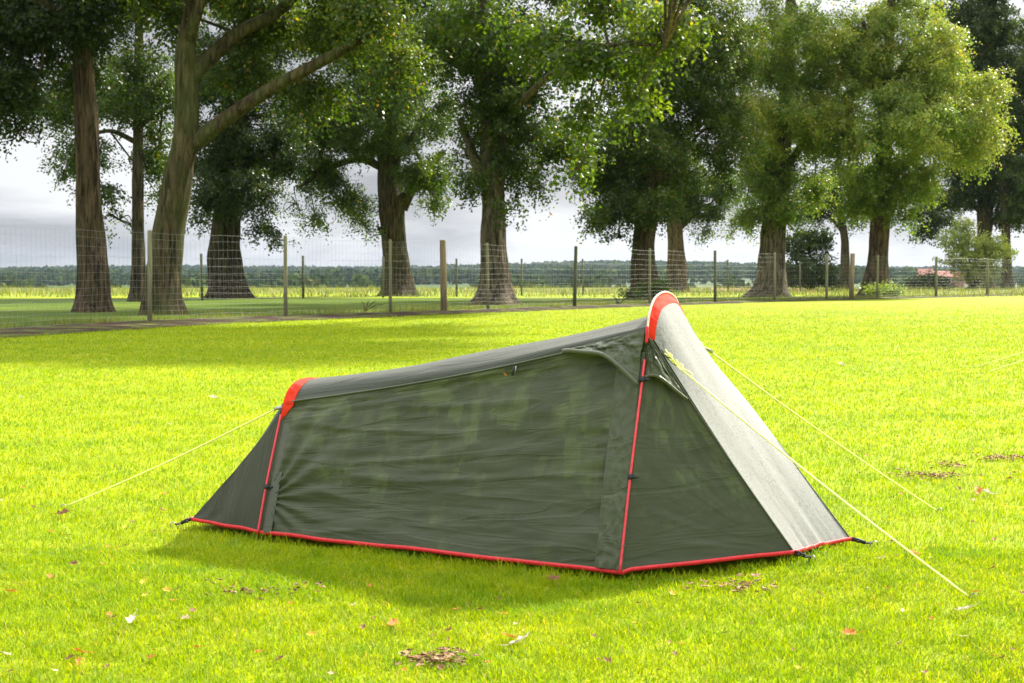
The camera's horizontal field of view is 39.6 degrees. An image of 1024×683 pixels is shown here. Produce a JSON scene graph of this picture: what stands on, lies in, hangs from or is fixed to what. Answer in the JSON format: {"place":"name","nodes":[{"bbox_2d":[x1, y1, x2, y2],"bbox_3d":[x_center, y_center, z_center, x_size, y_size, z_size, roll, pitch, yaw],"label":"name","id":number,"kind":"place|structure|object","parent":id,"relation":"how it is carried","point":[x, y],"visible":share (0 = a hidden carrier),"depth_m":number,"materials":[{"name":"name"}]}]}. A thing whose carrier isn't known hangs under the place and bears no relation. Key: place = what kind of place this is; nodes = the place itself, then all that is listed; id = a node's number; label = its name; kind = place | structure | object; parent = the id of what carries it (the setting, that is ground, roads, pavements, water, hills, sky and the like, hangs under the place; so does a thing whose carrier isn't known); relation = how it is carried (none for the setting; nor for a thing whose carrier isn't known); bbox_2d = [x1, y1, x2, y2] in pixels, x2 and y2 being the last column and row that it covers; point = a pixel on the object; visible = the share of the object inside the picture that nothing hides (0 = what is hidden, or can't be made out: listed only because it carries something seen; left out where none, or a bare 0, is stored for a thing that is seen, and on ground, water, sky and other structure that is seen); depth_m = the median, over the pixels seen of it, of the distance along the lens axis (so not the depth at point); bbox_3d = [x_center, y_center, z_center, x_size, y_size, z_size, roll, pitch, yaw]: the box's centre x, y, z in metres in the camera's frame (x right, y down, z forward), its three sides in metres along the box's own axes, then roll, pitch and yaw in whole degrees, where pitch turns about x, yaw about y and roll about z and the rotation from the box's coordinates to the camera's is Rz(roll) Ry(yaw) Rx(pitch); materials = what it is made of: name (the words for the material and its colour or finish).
{"place":"outdoors","nodes":[
{"label":"outdoors","id":0,"kind":"place"},
{"bbox_2d":[0,278,1023,682],"bbox_3d":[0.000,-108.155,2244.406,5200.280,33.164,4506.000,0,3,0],"label":"ground","id":1,"kind":"structure","parent":0,"point":[942,304],"depth_m":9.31,"materials":[{"name":"green plant"}]},
{"bbox_2d":[48,508,69,514],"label":"fallen leaf","id":2,"kind":"object","parent":1,"relation":"on","point":[64,510],"visible":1,"depth_m":6.33,"materials":[{"name":"brown plant"}]},
{"bbox_2d":[0,0,167,311],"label":"tree","id":3,"kind":"object","parent":1,"relation":"on","point":[41,28],"visible":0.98,"depth_m":42.36,"materials":[{"name":"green plant"}]},
{"bbox_2d":[74,648,96,652],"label":"fallen leaf","id":4,"kind":"object","parent":1,"relation":"on","point":[77,649],"visible":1,"depth_m":4.00,"materials":[{"name":"orange plant"}]},
{"bbox_2d":[29,0,218,301],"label":"tree","id":5,"kind":"object","parent":1,"relation":"on","point":[148,104],"visible":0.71,"depth_m":60.54,"materials":[{"name":"green plant"}]},
{"bbox_2d":[125,609,136,622],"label":"fallen leaf","id":6,"kind":"object","parent":1,"relation":"on","point":[131,618],"visible":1,"depth_m":4.37,"materials":[{"name":"white plant"}]},
{"bbox_2d":[162,586,174,591],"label":"fallen leaf","id":7,"kind":"object","parent":1,"relation":"on","point":[166,588],"visible":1,"depth_m":4.75,"materials":[{"name":"yellow plant"}]},
{"bbox_2d":[170,0,318,298],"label":"tree","id":8,"kind":"object","parent":1,"relation":"on","point":[240,165],"visible":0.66,"depth_m":68.71,"materials":[{"name":"green plant"}]},
{"bbox_2d":[205,578,324,599],"bbox_3d":[-0.868,0.837,4.793,0.446,0.034,0.233,0,3,10],"label":"dirt clump","id":9,"kind":"object","parent":1,"relation":"on","point":[250,590],"visible":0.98,"depth_m":4.78,"materials":[{"name":"brown soil"}]},
{"bbox_2d":[82,0,452,314],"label":"tree","id":10,"kind":"object","parent":1,"relation":"on","point":[331,31],"visible":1,"depth_m":39.11,"materials":[{"name":"green plant"}]},
{"bbox_2d":[307,630,320,635],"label":"fallen leaf","id":11,"kind":"object","parent":1,"relation":"on","point":[311,632],"visible":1,"depth_m":4.19,"materials":[{"name":"yellow plant"}]},
{"bbox_2d":[264,0,468,295],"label":"tree","id":12,"kind":"object","parent":1,"relation":"on","point":[390,144],"visible":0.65,"depth_m":77.86,"materials":[{"name":"green plant"}]},
{"bbox_2d":[383,618,397,625],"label":"fallen leaf","id":13,"kind":"object","parent":1,"relation":"on","point":[391,622],"visible":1,"depth_m":4.34,"materials":[{"name":"plant"}]},
{"bbox_2d":[1,254,800,300],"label":"wire fence","id":14,"kind":"object","parent":1,"relation":"on","point":[382,281],"visible":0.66,"depth_m":73.05,"materials":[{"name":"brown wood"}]},
{"bbox_2d":[395,645,479,667],"bbox_3d":[-0.206,0.878,3.973,0.232,0.032,0.200,0,3,0],"label":"dirt clump","id":15,"kind":"object","parent":1,"relation":"on","point":[432,657],"visible":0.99,"depth_m":3.95,"materials":[{"name":"brown soil"}]},
{"bbox_2d":[0,294,997,326],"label":"rough grass","id":16,"kind":"structure","parent":1,"relation":"on","point":[59,305],"depth_m":52.44,"materials":[{"name":"green plant"}]},
{"bbox_2d":[362,301,382,310],"bbox_3d":[-4.260,-1.062,43.001,0.713,0.367,0.304,0,3,7],"label":"fallen branch","id":17,"kind":"object","parent":16,"relation":"on","point":[365,308],"visible":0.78,"depth_m":43.03,"materials":[{"name":"wood"}]},
{"bbox_2d":[0,225,1023,328],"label":"wire fence","id":18,"kind":"object","parent":1,"relation":"on","point":[443,286],"visible":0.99,"depth_m":42.51,"materials":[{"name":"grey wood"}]},
{"bbox_2d":[0,283,1023,327],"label":"tall grass","id":19,"kind":"structure","parent":1,"relation":"on","point":[562,291],"depth_m":79.18,"materials":[{"name":"green plant"}]},
{"bbox_2d":[0,263,1023,285],"bbox_3d":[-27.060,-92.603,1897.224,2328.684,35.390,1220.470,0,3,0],"label":"distant wood","id":20,"kind":"object","parent":1,"relation":"on","point":[68,277],"visible":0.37,"depth_m":1368.14,"materials":[{"name":"green plant"}]},
{"bbox_2d":[0,294,1023,337],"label":"mulch strip","id":21,"kind":"object","parent":1,"relation":"on","point":[58,329],"visible":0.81,"depth_m":34.75,"materials":[{"name":"brown soil"}]},
{"bbox_2d":[610,295,629,304],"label":"fallen branch","id":22,"kind":"object","parent":21,"relation":"on","point":[617,302],"visible":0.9,"depth_m":51.98,"materials":[{"name":"wood"}]},
{"bbox_2d":[0,270,1023,287],"bbox_3d":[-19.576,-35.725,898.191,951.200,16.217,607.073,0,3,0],"label":"distant trees","id":23,"kind":"object","parent":1,"relation":"on","point":[597,278],"visible":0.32,"depth_m":745.71,"materials":[{"name":"green plant"}]},
{"bbox_2d":[0,260,1023,272],"bbox_3d":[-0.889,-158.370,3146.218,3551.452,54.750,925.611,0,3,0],"label":"distant wood","id":24,"kind":"object","parent":1,"relation":"on","point":[615,264],"visible":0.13,"depth_m":2789.41,"materials":[{"name":"green plant"}]},
{"bbox_2d":[500,630,529,645],"bbox_3d":[0.012,0.863,4.117,0.100,0.017,0.050,-24,-5,-27],"label":"fallen leaf","id":25,"kind":"object","parent":1,"relation":"on","point":[519,638],"visible":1,"depth_m":4.11,"materials":[{"name":"white plant"}]},
{"bbox_2d":[68,291,968,597],"bbox_3d":[-0.068,0.305,5.659,4.017,1.016,1.900,0,3,0],"label":"tent","id":26,"kind":"object","parent":1,"relation":"on","point":[648,441],"visible":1,"depth_m":5.40,"materials":[{"name":"green fabric"}]},
{"bbox_2d":[364,0,720,304],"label":"tree","id":27,"kind":"object","parent":1,"relation":"on","point":[526,48],"visible":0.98,"depth_m":49.48,"materials":[{"name":"green plant"}]},
{"bbox_2d":[545,573,559,579],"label":"fallen leaf","id":28,"kind":"object","parent":1,"relation":"on","point":[552,577],"visible":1,"depth_m":4.99,"materials":[{"name":"brown plant"}]},
{"bbox_2d":[600,655,611,661],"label":"fallen leaf","id":29,"kind":"object","parent":1,"relation":"on","point":[606,659],"visible":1,"depth_m":3.90,"materials":[{"name":"brown plant"}]},
{"bbox_2d":[614,278,674,299],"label":"shrub","id":30,"kind":"object","parent":1,"relation":"on","point":[656,289],"visible":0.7,"depth_m":66.14,"materials":[{"name":"green plant"}]},
{"bbox_2d":[525,0,773,298],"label":"tree","id":31,"kind":"object","parent":1,"relation":"on","point":[643,204],"visible":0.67,"depth_m":66.51,"materials":[{"name":"green plant"}]},
{"bbox_2d":[666,143,747,292],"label":"tree","id":32,"kind":"object","parent":1,"relation":"on","point":[694,212],"visible":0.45,"depth_m":97.28,"materials":[{"name":"green plant"}]},
{"bbox_2d":[684,573,777,591],"bbox_3d":[0.747,0.831,4.900,0.322,0.033,0.252,0,3,0],"label":"dirt clump","id":33,"kind":"object","parent":1,"relation":"on","point":[746,584],"visible":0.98,"depth_m":4.87,"materials":[{"name":"brown soil"}]},
{"bbox_2d":[711,0,901,296],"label":"tree","id":34,"kind":"object","parent":1,"relation":"on","point":[773,209],"visible":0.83,"depth_m":73.63,"materials":[{"name":"green plant"}]},
{"bbox_2d":[785,224,845,289],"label":"bush","id":35,"kind":"object","parent":1,"relation":"on","point":[816,241],"visible":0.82,"depth_m":111.16,"materials":[{"name":"green plant"}]},
{"bbox_2d":[794,160,867,288],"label":"tree","id":36,"kind":"object","parent":1,"relation":"on","point":[845,269],"visible":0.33,"depth_m":121.43,"materials":[{"name":"green plant"}]},
{"bbox_2d":[841,627,862,634],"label":"fallen leaf","id":37,"kind":"object","parent":1,"relation":"on","point":[847,631],"visible":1,"depth_m":4.19,"materials":[{"name":"orange plant"}]},
{"bbox_2d":[859,278,910,296],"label":"shrub","id":38,"kind":"object","parent":1,"relation":"on","point":[883,291],"visible":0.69,"depth_m":72.17,"materials":[{"name":"green plant"}]},
{"bbox_2d":[859,468,983,479],"bbox_3d":[2.193,0.715,7.707,0.653,0.031,0.322,0,3,0],"label":"dirt clump","id":39,"kind":"object","parent":1,"relation":"on","point":[933,474],"visible":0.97,"depth_m":7.64,"materials":[{"name":"brown soil"}]},
{"bbox_2d":[824,0,1020,296],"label":"tree","id":40,"kind":"object","parent":1,"relation":"on","point":[913,102],"visible":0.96,"depth_m":72.27,"materials":[{"name":"green plant"}]},
{"bbox_2d":[916,266,933,276],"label":"house","id":41,"kind":"structure","parent":1,"relation":"on","point":[923,270],"depth_m":897.66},
{"bbox_2d":[901,270,958,289],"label":"hedge","id":42,"kind":"object","parent":1,"relation":"on","point":[927,280],"visible":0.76,"depth_m":115.49,"materials":[{"name":"green plant"}]},
{"bbox_2d":[924,459,966,470],"bbox_3d":[2.458,0.695,8.041,0.228,0.028,0.441,1,3,25],"label":"dirt clump","id":43,"kind":"object","parent":1,"relation":"on","point":[949,463],"visible":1,"depth_m":8.07,"materials":[{"name":"brown soil"}]},
{"bbox_2d":[952,272,964,287],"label":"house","id":44,"kind":"structure","parent":1,"relation":"on","point":[963,283],"depth_m":895.40,"materials":[{"name":"brown brick"}]},
{"bbox_2d":[908,0,1023,288],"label":"tree","id":45,"kind":"object","parent":1,"relation":"on","point":[992,30],"visible":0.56,"depth_m":125.45,"materials":[{"name":"green plant"}]},
{"bbox_2d":[953,602,979,609],"bbox_3d":[1.436,0.838,4.495,0.090,0.015,0.046,-10,-11,-4],"label":"fallen leaf","id":46,"kind":"object","parent":1,"relation":"on","point":[963,608],"visible":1,"depth_m":4.50,"materials":[{"name":"beige plant"}]},
{"bbox_2d":[932,215,1018,288],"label":"shrub","id":47,"kind":"object","parent":1,"relation":"on","point":[992,249],"visible":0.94,"depth_m":117.12,"materials":[{"name":"green plant"}]},
{"bbox_2d":[974,486,982,495],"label":"fallen leaf","id":48,"kind":"object","parent":1,"relation":"on","point":[978,490],"visible":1,"depth_m":7.00,"materials":[{"name":"orange plant"}]},
{"bbox_2d":[982,488,1000,493],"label":"fallen leaf","id":49,"kind":"object","parent":1,"relation":"on","point":[987,491],"visible":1,"depth_m":6.93,"materials":[{"name":"beige plant"}]},
{"bbox_2d":[973,452,1023,460],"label":"dirt clump","id":50,"kind":"object","parent":1,"relation":"on","point":[1012,456],"visible":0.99,"depth_m":8.34,"materials":[{"name":"brown soil"}]},
{"bbox_2d":[978,352,1023,366],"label":"guy rope","id":51,"kind":"object","parent":1,"relation":"attached to","point":[1000,359],"visible":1,"depth_m":16.93,"materials":[{"name":"yellow fabric"}]},
{"bbox_2d":[988,53,1023,288],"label":"tree","id":52,"kind":"object","parent":1,"relation":"on","point":[1015,213],"visible":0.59,"depth_m":125.33,"materials":[{"name":"green plant"}]},
{"bbox_2d":[989,360,1023,371],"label":"guy rope","id":53,"kind":"object","parent":1,"relation":"attached to","point":[1006,365],"visible":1,"depth_m":15.97,"materials":[{"name":"yellow fabric"}]},
{"bbox_2d":[0,0,1023,267],"label":"sky","id":54,"kind":"structure","parent":0,"point":[26,200],"materials":[{"name":"white"}]},
{"bbox_2d":[702,288,816,291],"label":"ploughed field","id":55,"kind":"structure","parent":0,"point":[745,290],"depth_m":118.28,"materials":[{"name":"soil"}]},
{"bbox_2d":[932,268,952,282],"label":"house","id":56,"kind":"structure","parent":0,"point":[946,273],"depth_m":896.79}
]}

